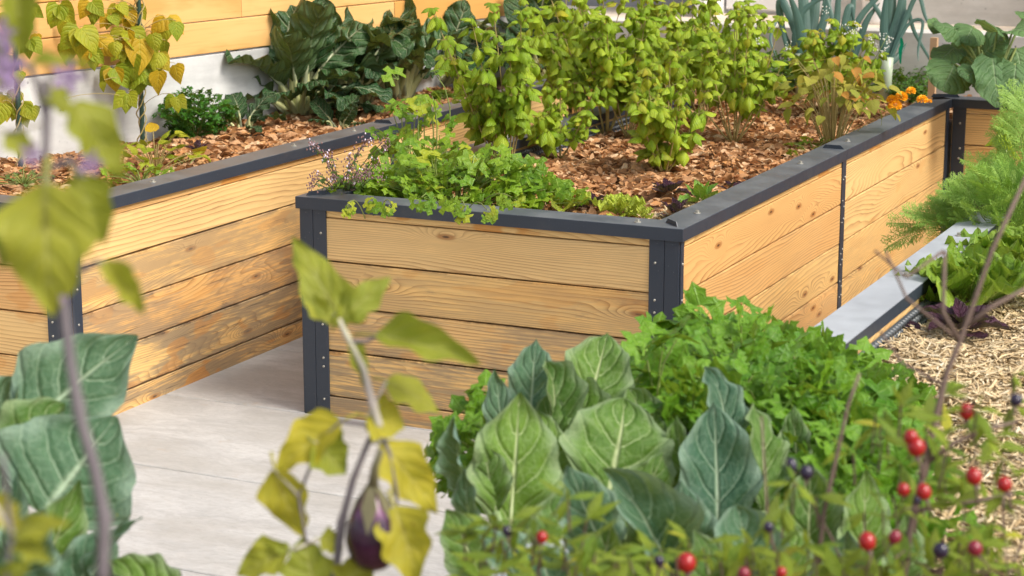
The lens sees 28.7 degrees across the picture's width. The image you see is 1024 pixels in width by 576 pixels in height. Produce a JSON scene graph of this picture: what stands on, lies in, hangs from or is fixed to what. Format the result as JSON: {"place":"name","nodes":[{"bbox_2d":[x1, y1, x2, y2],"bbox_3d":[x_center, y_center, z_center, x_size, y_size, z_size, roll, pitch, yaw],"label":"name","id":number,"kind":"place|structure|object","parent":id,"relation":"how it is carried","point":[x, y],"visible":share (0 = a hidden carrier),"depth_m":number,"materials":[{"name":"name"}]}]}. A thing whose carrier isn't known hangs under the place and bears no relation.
{"place":"outdoors","nodes":[
{"label":"outdoors","id":0,"kind":"place"},
{"bbox_2d":[0,0,144,575],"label":"eggplant plant","id":1,"kind":"object","parent":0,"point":[51,234],"visible":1,"depth_m":1.50,"materials":[{"name":"green plant"}]},
{"bbox_2d":[29,337,489,575],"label":"paving","id":2,"kind":"structure","parent":0,"point":[199,450],"depth_m":5.96,"materials":[{"name":"concrete"}]},
{"bbox_2d":[0,16,509,160],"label":"concrete wall","id":3,"kind":"structure","parent":2,"relation":"on","point":[216,72],"depth_m":8.31,"materials":[{"name":"concrete"}]},
{"bbox_2d":[0,0,504,75],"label":"plank fence","id":4,"kind":"object","parent":3,"relation":"on","point":[206,35],"visible":0.39,"depth_m":8.56,"materials":[{"name":"brown wood"}]},
{"bbox_2d":[0,79,567,415],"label":"raised bed","id":5,"kind":"object","parent":2,"relation":"on","point":[205,251],"visible":0.23,"depth_m":6.92,"materials":[{"name":"brown wood"}]},
{"bbox_2d":[13,48,22,166],"bbox_3d":[-1.813,-0.788,7.330,0.030,0.765,0.021,6,14,25],"label":"plant stake","id":6,"kind":"object","parent":5,"relation":"on","point":[17,99],"visible":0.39,"depth_m":7.35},
{"bbox_2d":[136,0,144,139],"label":"plant stake","id":7,"kind":"object","parent":5,"relation":"on","point":[141,109],"visible":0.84,"depth_m":8.06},
{"bbox_2d":[46,0,186,141],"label":"bean plant","id":8,"kind":"object","parent":7,"relation":"attached to","point":[143,62],"visible":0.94,"depth_m":7.95,"materials":[{"name":"yellow plant"}]},
{"bbox_2d":[0,85,456,195],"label":"leaf mulch","id":9,"kind":"object","parent":5,"relation":"on","point":[230,142],"visible":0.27,"depth_m":8.05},
{"bbox_2d":[0,4,43,167],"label":"bean plant","id":10,"kind":"object","parent":9,"relation":"on","point":[29,111],"visible":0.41,"depth_m":7.36,"materials":[{"name":"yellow plant"}]},
{"bbox_2d":[0,168,55,187],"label":"herb plant","id":11,"kind":"object","parent":9,"relation":"on","point":[27,181],"visible":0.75,"depth_m":7.11,"materials":[{"name":"green plant"}]},
{"bbox_2d":[99,160,174,184],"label":"bean plant","id":12,"kind":"object","parent":9,"relation":"on","point":[150,168],"visible":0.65,"depth_m":7.16,"materials":[{"name":"green plant"}]},
{"bbox_2d":[124,122,210,170],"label":"plant","id":13,"kind":"object","parent":9,"relation":"on","point":[143,144],"visible":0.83,"depth_m":7.43,"materials":[{"name":"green plant"}]},
{"bbox_2d":[163,154,201,162],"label":"bean plant","id":14,"kind":"object","parent":9,"relation":"on","point":[170,156],"visible":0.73,"depth_m":7.57,"materials":[{"name":"green plant"}]},
{"bbox_2d":[151,85,238,138],"bbox_3d":[-1.317,-0.723,8.299,0.365,0.221,0.378,6,14,25],"label":"curly parsley","id":15,"kind":"object","parent":9,"relation":"on","point":[203,111],"visible":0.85,"depth_m":8.25,"materials":[{"name":"green plant"}]},
{"bbox_2d":[184,140,208,149],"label":"purple lettuce","id":16,"kind":"object","parent":9,"relation":"on","point":[197,143],"visible":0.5,"depth_m":7.79,"materials":[{"name":"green plant"}]},
{"bbox_2d":[222,91,286,132],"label":"chard plant","id":17,"kind":"object","parent":9,"relation":"on","point":[257,108],"visible":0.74,"depth_m":8.54,"materials":[{"name":"green plant"}]},
{"bbox_2d":[225,0,394,115],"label":"chard plant","id":18,"kind":"object","parent":9,"relation":"on","point":[303,34],"visible":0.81,"depth_m":8.81,"materials":[{"name":"green plant"}]},
{"bbox_2d":[308,93,365,128],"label":"chard plant","id":19,"kind":"object","parent":9,"relation":"on","point":[321,108],"visible":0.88,"depth_m":8.66,"materials":[{"name":"green plant"}]},
{"bbox_2d":[315,7,431,107],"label":"chard plant","id":20,"kind":"object","parent":9,"relation":"on","point":[391,41],"visible":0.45,"depth_m":9.08,"materials":[{"name":"green plant"}]},
{"bbox_2d":[370,0,473,99],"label":"chard plant","id":21,"kind":"object","parent":9,"relation":"on","point":[404,87],"visible":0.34,"depth_m":9.47,"materials":[{"name":"green plant"}]},
{"bbox_2d":[430,89,456,99],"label":"lettuce","id":22,"kind":"object","parent":9,"relation":"on","point":[441,93],"visible":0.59,"depth_m":9.41,"materials":[{"name":"green plant"}]},
{"bbox_2d":[418,0,503,87],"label":"chard plant","id":23,"kind":"object","parent":5,"relation":"on","point":[456,11],"visible":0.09,"depth_m":9.91,"materials":[{"name":"green plant"}]},
{"bbox_2d":[295,85,951,428],"bbox_3d":[0.634,-0.222,7.723,1.320,0.738,3.430,6,14,25],"label":"raised bed","id":24,"kind":"object","parent":2,"relation":"on","point":[799,238],"visible":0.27,"depth_m":6.34,"materials":[{"name":"brown wood"}]},
{"bbox_2d":[306,132,389,192],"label":"oregano plant","id":25,"kind":"object","parent":24,"relation":"on","point":[357,176],"visible":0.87,"depth_m":6.25,"materials":[{"name":"green plant"}]},
{"bbox_2d":[317,177,454,220],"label":"celery plant","id":26,"kind":"object","parent":24,"relation":"on","point":[378,207],"visible":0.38,"depth_m":5.93,"materials":[{"name":"green plant"}]},
{"bbox_2d":[365,66,481,176],"bbox_3d":[-0.323,-0.566,7.069,0.361,0.429,0.354,-9,15,-36],"label":"celery plant","id":27,"kind":"object","parent":24,"relation":"on","point":[424,103],"visible":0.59,"depth_m":7.06,"materials":[{"name":"green plant"}]},
{"bbox_2d":[517,0,628,113],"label":"basil plant","id":28,"kind":"object","parent":24,"relation":"on","point":[567,14],"visible":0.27,"depth_m":8.74,"materials":[{"name":"green plant"}]},
{"bbox_2d":[518,0,668,135],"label":"basil plant","id":29,"kind":"object","parent":24,"relation":"on","point":[558,59],"visible":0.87,"depth_m":8.21,"materials":[{"name":"green plant"}]},
{"bbox_2d":[591,192,650,216],"bbox_3d":[0.351,-0.262,6.485,0.210,0.100,0.174,-11,17,-41],"label":"lettuce","id":30,"kind":"object","parent":24,"relation":"on","point":[620,202],"visible":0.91,"depth_m":6.44,"materials":[{"name":"green plant"}]},
{"bbox_2d":[643,198,701,219],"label":"mulch","id":31,"kind":"object","parent":24,"relation":"on","point":[660,216],"visible":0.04,"depth_m":6.52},
{"bbox_2d":[627,204,653,218],"bbox_3d":[0.425,-0.243,6.413,0.081,0.047,0.105,-11,16,-40],"label":"lettuce","id":32,"kind":"object","parent":31,"relation":"on","point":[642,211],"visible":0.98,"depth_m":6.42,"materials":[{"name":"green plant"}]},
{"bbox_2d":[657,197,688,215],"bbox_3d":[0.526,-0.264,6.487,0.110,0.056,0.132,1,13,7],"label":"purple lettuce","id":33,"kind":"object","parent":31,"relation":"on","point":[676,205],"visible":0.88,"depth_m":6.48,"materials":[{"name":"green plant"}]},
{"bbox_2d":[678,179,719,202],"bbox_3d":[0.640,-0.323,6.701,0.202,0.081,0.136,-12,17,-44],"label":"lettuce","id":34,"kind":"object","parent":31,"relation":"on","point":[700,190],"visible":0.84,"depth_m":6.70,"materials":[{"name":"green plant"}]},
{"bbox_2d":[452,100,904,217],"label":"leaf mulch","id":35,"kind":"object","parent":24,"relation":"on","point":[581,167],"visible":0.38,"depth_m":7.68,"materials":[{"name":"wood"}]},
{"bbox_2d":[333,138,588,224],"bbox_3d":[-0.243,-0.326,6.402,0.836,0.258,0.879,6,14,25],"label":"celery plant","id":36,"kind":"object","parent":35,"relation":"on","point":[412,182],"visible":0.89,"depth_m":6.47,"materials":[{"name":"green plant"}]},
{"bbox_2d":[421,2,543,159],"bbox_3d":[-0.096,-0.718,7.274,0.487,0.637,0.397,6,14,25],"label":"basil plant","id":37,"kind":"object","parent":35,"relation":"on","point":[509,111],"visible":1,"depth_m":7.19,"materials":[{"name":"green plant"}]},
{"bbox_2d":[526,78,604,158],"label":"basil plant","id":38,"kind":"object","parent":35,"relation":"on","point":[550,133],"visible":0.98,"depth_m":7.65,"materials":[{"name":"green plant"}]},
{"bbox_2d":[547,188,590,211],"bbox_3d":[0.183,-0.289,6.559,0.160,0.080,0.194,-1,13,-5],"label":"lettuce","id":39,"kind":"object","parent":35,"relation":"on","point":[569,205],"visible":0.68,"depth_m":6.54,"materials":[{"name":"green plant"}]},
{"bbox_2d":[573,192,604,207],"bbox_3d":[0.272,-0.292,6.637,0.121,0.047,0.128,2,13,9],"label":"purple lettuce","id":40,"kind":"object","parent":35,"relation":"on","point":[592,198],"visible":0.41,"depth_m":6.61,"materials":[{"name":"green plant"}]},
{"bbox_2d":[578,6,702,137],"bbox_3d":[0.502,-0.883,8.232,0.458,0.546,0.449,-4,13,-19],"label":"basil plant","id":41,"kind":"object","parent":35,"relation":"on","point":[647,56],"visible":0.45,"depth_m":8.20,"materials":[{"name":"green plant"}]},
{"bbox_2d":[651,178,692,195],"bbox_3d":[0.552,-0.351,6.907,0.143,0.056,0.143,0,13,1],"label":"purple lettuce","id":42,"kind":"object","parent":35,"relation":"on","point":[666,185],"visible":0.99,"depth_m":6.88,"materials":[{"name":"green plant"}]},
{"bbox_2d":[623,0,723,108],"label":"basil plant","id":43,"kind":"object","parent":35,"relation":"on","point":[675,7],"visible":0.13,"depth_m":8.86,"materials":[{"name":"green plant"}]},
{"bbox_2d":[625,49,722,172],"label":"basil plant","id":44,"kind":"object","parent":35,"relation":"on","point":[654,116],"visible":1,"depth_m":7.33,"materials":[{"name":"green plant"}]},
{"bbox_2d":[655,0,766,124],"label":"basil plant","id":45,"kind":"object","parent":35,"relation":"in","point":[693,65],"visible":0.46,"depth_m":8.54,"materials":[{"name":"green plant"}]},
{"bbox_2d":[661,1,798,142],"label":"basil plant","id":46,"kind":"object","parent":35,"relation":"in","point":[738,78],"visible":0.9,"depth_m":8.05,"materials":[{"name":"green plant"}]},
{"bbox_2d":[706,0,775,97],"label":"basil plant","id":47,"kind":"object","parent":35,"relation":"in","point":[762,26],"visible":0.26,"depth_m":9.10,"materials":[{"name":"green plant"}]},
{"bbox_2d":[773,50,902,145],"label":"bean plant","id":48,"kind":"object","parent":35,"relation":"on","point":[852,83],"visible":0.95,"depth_m":7.83,"materials":[{"name":"green plant"}]},
{"bbox_2d":[814,46,889,115],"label":"basil plant","id":49,"kind":"object","parent":35,"relation":"on","point":[876,64],"visible":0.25,"depth_m":8.81,"materials":[{"name":"green plant"}]},
{"bbox_2d":[783,136,831,155],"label":"herb plant","id":50,"kind":"object","parent":24,"relation":"on","point":[800,143],"visible":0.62,"depth_m":7.83,"materials":[{"name":"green plant"}]},
{"bbox_2d":[756,5,893,110],"bbox_3d":[1.316,-0.971,8.644,0.579,0.536,0.662,0,13,2],"label":"basil blossom","id":51,"kind":"object","parent":24,"relation":"on","point":[870,39],"visible":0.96,"depth_m":8.36,"materials":[{"name":"white plant"}]},
{"bbox_2d":[781,18,879,111],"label":"basil plant","id":52,"kind":"object","parent":24,"relation":"on","point":[812,44],"visible":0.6,"depth_m":8.91,"materials":[{"name":"green plant"}]},
{"bbox_2d":[490,197,1023,575],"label":"raised bed","id":53,"kind":"object","parent":2,"relation":"on","point":[885,307],"visible":0.06,"depth_m":4.97,"materials":[{"name":"grey metal"}]},
{"bbox_2d":[237,236,480,575],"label":"eggplant plant","id":54,"kind":"object","parent":53,"relation":"on","point":[329,295],"visible":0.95,"depth_m":2.20,"materials":[{"name":"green plant"}]},
{"bbox_2d":[345,448,391,571],"bbox_3d":[-0.152,0.241,2.186,0.061,0.140,0.060,6,14,25],"label":"eggplant fruit","id":55,"kind":"object","parent":54,"relation":"hanging from","point":[372,506],"visible":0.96,"depth_m":2.17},
{"bbox_2d":[424,369,505,513],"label":"parsley plant","id":56,"kind":"object","parent":53,"relation":"on","point":[470,425],"visible":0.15,"depth_m":3.78,"materials":[{"name":"green plant"}]},
{"bbox_2d":[435,332,704,575],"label":"cabbage plant","id":57,"kind":"object","parent":53,"relation":"on","point":[572,424],"visible":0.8,"depth_m":3.31,"materials":[{"name":"green plant"}]},
{"bbox_2d":[597,314,816,501],"bbox_3d":[0.316,0.231,3.706,0.579,0.332,0.642,1,13,5],"label":"parsley plant","id":58,"kind":"object","parent":53,"relation":"on","point":[673,389],"visible":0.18,"depth_m":3.69,"materials":[{"name":"green plant"}]},
{"bbox_2d":[434,177,1023,575],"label":"pepper bush","id":59,"kind":"object","parent":53,"relation":"on","point":[733,559],"visible":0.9,"depth_m":2.54,"materials":[{"name":"green plant"}]},
{"bbox_2d":[502,525,512,550],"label":"pepper berry","id":60,"kind":"object","parent":59,"relation":"attached to","point":[506,533],"visible":1,"depth_m":2.42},
{"bbox_2d":[534,531,547,556],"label":"pepper berry","id":61,"kind":"object","parent":59,"relation":"attached to","point":[541,537],"visible":1,"depth_m":2.42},
{"bbox_2d":[654,555,665,575],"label":"pepper berry","id":62,"kind":"object","parent":59,"relation":"attached to","point":[659,561],"visible":1,"depth_m":2.42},
{"bbox_2d":[676,552,696,575],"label":"pepper berry","id":63,"kind":"object","parent":59,"relation":"on","point":[686,563],"visible":1,"depth_m":2.41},
{"bbox_2d":[737,566,750,575],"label":"pepper berry","id":64,"kind":"object","parent":59,"relation":"attached to","point":[743,571],"visible":1,"depth_m":2.41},
{"bbox_2d":[763,521,773,541],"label":"pepper berry","id":65,"kind":"object","parent":59,"relation":"on","point":[768,526],"visible":1,"depth_m":2.42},
{"bbox_2d":[776,566,786,575],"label":"pepper berry","id":66,"kind":"object","parent":59,"relation":"attached to","point":[781,571],"visible":1,"depth_m":2.42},
{"bbox_2d":[785,457,797,484],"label":"pepper berry","id":67,"kind":"object","parent":59,"relation":"attached to","point":[791,462],"visible":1,"depth_m":2.42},
{"bbox_2d":[799,465,813,495],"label":"pepper berry","id":68,"kind":"object","parent":59,"relation":"attached to","point":[806,473],"visible":0.98,"depth_m":2.42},
{"bbox_2d":[858,531,875,573],"bbox_3d":[0.432,0.320,2.419,0.021,0.051,0.020,-12,-4,27],"label":"pepper berry","id":69,"kind":"object","parent":59,"relation":"attached to","point":[867,542],"visible":1,"depth_m":2.41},
{"bbox_2d":[883,530,901,556],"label":"pepper berry","id":70,"kind":"object","parent":59,"relation":"attached to","point":[894,536],"visible":1,"depth_m":2.42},
{"bbox_2d":[897,482,909,508],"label":"pepper berry","id":71,"kind":"object","parent":59,"relation":"attached to","point":[903,489],"visible":1,"depth_m":2.42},
{"bbox_2d":[903,429,918,459],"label":"pepper berry","id":72,"kind":"object","parent":59,"relation":"attached to","point":[910,436],"visible":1,"depth_m":2.41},
{"bbox_2d":[907,438,925,478],"bbox_3d":[0.489,0.206,2.420,0.022,0.052,0.022,-1,1,26],"label":"pepper berry","id":73,"kind":"object","parent":59,"relation":"attached to","point":[916,449],"visible":1,"depth_m":2.41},
{"bbox_2d":[916,483,932,518],"bbox_3d":[0.501,0.258,2.419,0.018,0.044,0.018,-17,-5,28],"label":"pepper berry","id":74,"kind":"object","parent":59,"relation":"attached to","point":[923,491],"visible":1,"depth_m":2.41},
{"bbox_2d":[932,542,948,572],"bbox_3d":[0.517,0.327,2.427,0.019,0.045,0.019,22,36,20],"label":"pepper berry","id":75,"kind":"object","parent":59,"relation":"attached to","point":[940,550],"visible":1,"depth_m":2.41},
{"bbox_2d":[959,403,974,438],"bbox_3d":[0.549,0.161,2.423,0.018,0.045,0.018,-9,15,-34],"label":"pepper berry","id":76,"kind":"object","parent":59,"relation":"attached to","point":[966,414],"visible":1,"depth_m":2.41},
{"bbox_2d":[965,467,982,506],"bbox_3d":[0.561,0.240,2.418,0.019,0.048,0.019,-17,-7,28],"label":"pepper berry","id":77,"kind":"object","parent":59,"relation":"attached to","point":[973,476],"visible":1,"depth_m":2.41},
{"bbox_2d":[967,540,990,568],"bbox_3d":[0.565,0.324,2.424,0.018,0.044,0.018,-16,25,28],"label":"pepper berry","id":78,"kind":"object","parent":59,"relation":"attached to","point":[974,547],"visible":1,"depth_m":2.41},
{"bbox_2d":[996,476,1011,509],"bbox_3d":[0.598,0.248,2.420,0.018,0.042,0.018,-16,-2,28],"label":"pepper berry","id":79,"kind":"object","parent":59,"relation":"attached to","point":[1003,483],"visible":1,"depth_m":2.41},
{"bbox_2d":[1007,393,1022,420],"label":"pepper berry","id":80,"kind":"object","parent":59,"relation":"attached to","point":[1015,400],"visible":1,"depth_m":2.42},
{"bbox_2d":[630,281,923,436],"bbox_3d":[0.470,0.153,4.094,0.689,0.324,0.924,-2,13,-9],"label":"parsley plant","id":81,"kind":"object","parent":53,"relation":"on","point":[721,336],"visible":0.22,"depth_m":4.13,"materials":[{"name":"green plant"}]},
{"bbox_2d":[665,366,928,575],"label":"cabbage plant","id":82,"kind":"object","parent":53,"relation":"on","point":[717,457],"visible":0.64,"depth_m":3.31,"materials":[{"name":"green plant"}]},
{"bbox_2d":[727,339,912,493],"bbox_3d":[0.558,0.245,3.776,0.430,0.266,0.796,0,13,0],"label":"parsley plant","id":83,"kind":"object","parent":53,"relation":"on","point":[828,382],"visible":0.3,"depth_m":3.73,"materials":[{"name":"green plant"}]},
{"bbox_2d":[751,404,995,564],"bbox_3d":[0.580,0.330,3.421,0.442,0.258,0.473,-11,17,-41],"label":"parsley plant","id":84,"kind":"object","parent":53,"relation":"on","point":[886,481],"visible":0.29,"depth_m":3.35,"materials":[{"name":"green plant"}]},
{"bbox_2d":[865,360,936,427],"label":"parsley plant","id":85,"kind":"object","parent":53,"relation":"on","point":[902,372],"visible":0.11,"depth_m":4.12,"materials":[{"name":"green plant"}]},
{"bbox_2d":[877,292,1023,574],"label":"straw mulch","id":86,"kind":"object","parent":53,"relation":"on","point":[927,351],"visible":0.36,"depth_m":4.49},
{"bbox_2d":[922,297,1011,338],"bbox_3d":[1.114,0.069,4.940,0.226,0.078,0.212,6,14,25],"label":"purple lettuce","id":87,"kind":"object","parent":86,"relation":"on","point":[956,312],"visible":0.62,"depth_m":4.93,"materials":[{"name":"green plant"}]},
{"bbox_2d":[880,185,1023,252],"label":"carrot plant","id":88,"kind":"object","parent":53,"relation":"on","point":[929,219],"visible":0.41,"depth_m":6.09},
{"bbox_2d":[890,242,1023,307],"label":"lettuce","id":89,"kind":"object","parent":53,"relation":"on","point":[1004,274],"visible":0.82,"depth_m":5.16,"materials":[{"name":"green plant"}]},
{"bbox_2d":[924,142,1023,230],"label":"carrot plant","id":90,"kind":"object","parent":53,"relation":"on","point":[966,191],"visible":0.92,"depth_m":6.00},
{"bbox_2d":[945,224,1023,262],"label":"lettuce","id":91,"kind":"object","parent":53,"relation":"on","point":[1011,240],"visible":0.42,"depth_m":5.55,"materials":[{"name":"green plant"}]},
{"bbox_2d":[959,78,1023,187],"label":"carrot plant","id":92,"kind":"object","parent":53,"relation":"on","point":[1014,127],"visible":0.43,"depth_m":6.30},
{"bbox_2d":[985,125,1020,160],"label":"plant","id":93,"kind":"object","parent":53,"relation":"on","point":[990,144],"visible":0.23,"depth_m":6.60,"materials":[{"name":"green plant"}]},
{"bbox_2d":[496,81,1023,223],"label":"raised bed","id":94,"kind":"object","parent":2,"relation":"on","point":[969,128],"visible":0.14,"depth_m":8.87,"materials":[{"name":"brown wood"}]},
{"bbox_2d":[474,0,587,80],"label":"chard plant","id":95,"kind":"object","parent":94,"relation":"on","point":[510,7],"visible":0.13,"depth_m":10.09,"materials":[{"name":"green plant"}]},
{"bbox_2d":[737,50,794,91],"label":"carrot plant","id":96,"kind":"object","parent":94,"relation":"on","point":[786,70],"visible":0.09,"depth_m":9.64,"materials":[{"name":"green plant"}]},
{"bbox_2d":[769,0,830,93],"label":"leek","id":97,"kind":"object","parent":94,"relation":"on","point":[803,15],"visible":0.46,"depth_m":9.67,"materials":[{"name":"green plant"}]},
{"bbox_2d":[694,89,993,118],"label":"leaf mulch","id":98,"kind":"object","parent":94,"relation":"on","point":[883,105],"visible":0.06,"depth_m":9.41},
{"bbox_2d":[885,81,931,109],"bbox_3d":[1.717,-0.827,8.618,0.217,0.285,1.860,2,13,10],"label":"marigold","id":99,"kind":"object","parent":98,"relation":"on","point":[917,90],"visible":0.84,"depth_m":7.77,"materials":[{"name":"orange plant"}]},
{"bbox_2d":[826,0,879,58],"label":"leek","id":100,"kind":"object","parent":94,"relation":"on","point":[849,12],"visible":0.43,"depth_m":9.55,"materials":[{"name":"green plant"}]},
{"bbox_2d":[869,0,928,99],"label":"leek","id":101,"kind":"object","parent":94,"relation":"on","point":[894,19],"visible":0.83,"depth_m":9.45,"materials":[{"name":"green plant"}]},
{"bbox_2d":[870,64,927,96],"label":"herb plant","id":102,"kind":"object","parent":94,"relation":"on","point":[901,78],"visible":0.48,"depth_m":9.62,"materials":[{"name":"green plant"}]},
{"bbox_2d":[927,37,938,99],"bbox_3d":[1.947,-0.968,9.262,0.032,0.380,0.032,6,14,25],"label":"wooden stake","id":103,"kind":"object","parent":94,"relation":"on","point":[934,41],"visible":0.36,"depth_m":9.24,"materials":[{"name":"brown wood"}]},
{"bbox_2d":[925,11,1023,107],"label":"plant","id":104,"kind":"object","parent":94,"relation":"on","point":[989,60],"visible":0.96,"depth_m":8.55,"materials":[{"name":"green plant"}]},
{"bbox_2d":[98,5,597,32],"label":"ground","id":105,"kind":"structure","parent":0,"point":[575,7],"depth_m":23.61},
{"bbox_2d":[568,17,1023,221],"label":"parapet wall","id":106,"kind":"structure","parent":105,"relation":"on","point":[910,62],"depth_m":9.70,"materials":[{"name":"grey concrete"}]},
{"bbox_2d":[561,0,1023,26],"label":"house","id":107,"kind":"structure","parent":0,"point":[995,12],"depth_m":10.41,"materials":[{"name":"paint"}]},
{"bbox_2d":[579,6,1014,31],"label":"terrace","id":108,"kind":"structure","parent":0,"point":[611,12],"depth_m":10.83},
{"bbox_2d":[862,0,882,24],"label":"flower pot","id":109,"kind":"object","parent":108,"relation":"on","point":[875,20],"visible":0.31,"depth_m":10.38,"materials":[{"name":"white paint"}]},
{"bbox_3d":[-0.597,1.041,2.058,3.400,0.723,1.480,6,14,25],"label":"raised bed","id":110,"kind":"object","parent":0,"visible":0},
{"bbox_2d":[0,332,181,575],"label":"cabbage plant","id":111,"kind":"object","parent":110,"relation":"on","point":[46,463],"visible":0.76,"depth_m":2.93,"materials":[{"name":"green plant"}]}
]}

